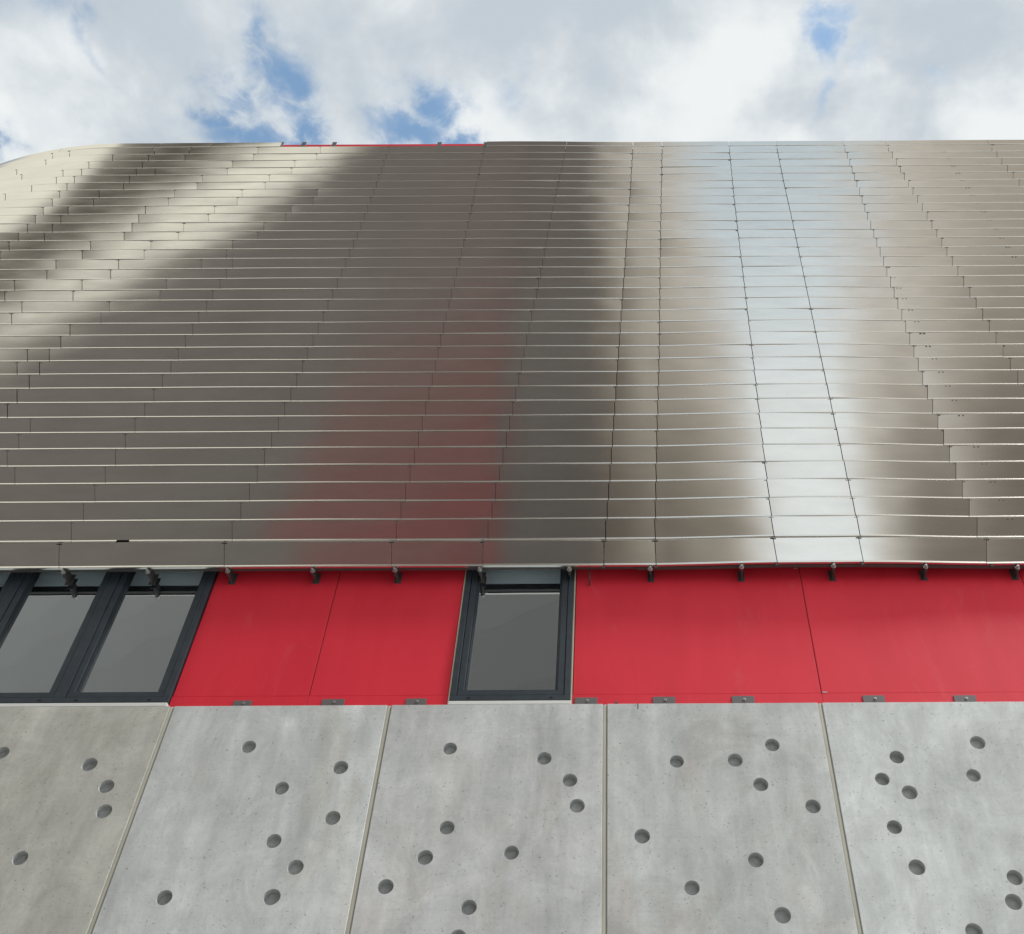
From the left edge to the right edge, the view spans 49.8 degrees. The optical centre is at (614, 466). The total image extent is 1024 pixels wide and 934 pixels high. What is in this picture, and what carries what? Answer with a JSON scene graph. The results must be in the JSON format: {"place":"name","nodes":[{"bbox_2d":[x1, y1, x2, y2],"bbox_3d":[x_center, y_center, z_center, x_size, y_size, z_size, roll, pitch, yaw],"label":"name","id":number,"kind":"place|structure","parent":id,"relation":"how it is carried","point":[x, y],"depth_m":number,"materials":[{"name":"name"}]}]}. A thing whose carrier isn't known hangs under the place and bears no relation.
{"place":"outdoors","nodes":[
{"label":"outdoors","id":0,"kind":"place"},
{"bbox_2d":[0,140,1023,933],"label":"building","id":1,"kind":"structure","parent":0,"point":[526,538],"depth_m":10.20,"materials":[{"name":"metal"}]},
{"bbox_2d":[0,571,218,706],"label":"window","id":2,"kind":"structure","parent":1,"relation":"in","point":[101,639],"depth_m":9.56,"materials":[{"name":"black glass"}]},
{"bbox_2d":[447,569,576,704],"bbox_3d":[-0.861,1.405,9.616,1.018,1.744,0.116,0,-49,0],"label":"window","id":3,"kind":"structure","parent":1,"relation":"in","point":[512,646],"depth_m":9.51,"materials":[{"name":"black glass"}]},
{"bbox_2d":[0,0,1023,163],"label":"sky","id":4,"kind":"structure","parent":0,"point":[73,73],"materials":[{"name":"white"}]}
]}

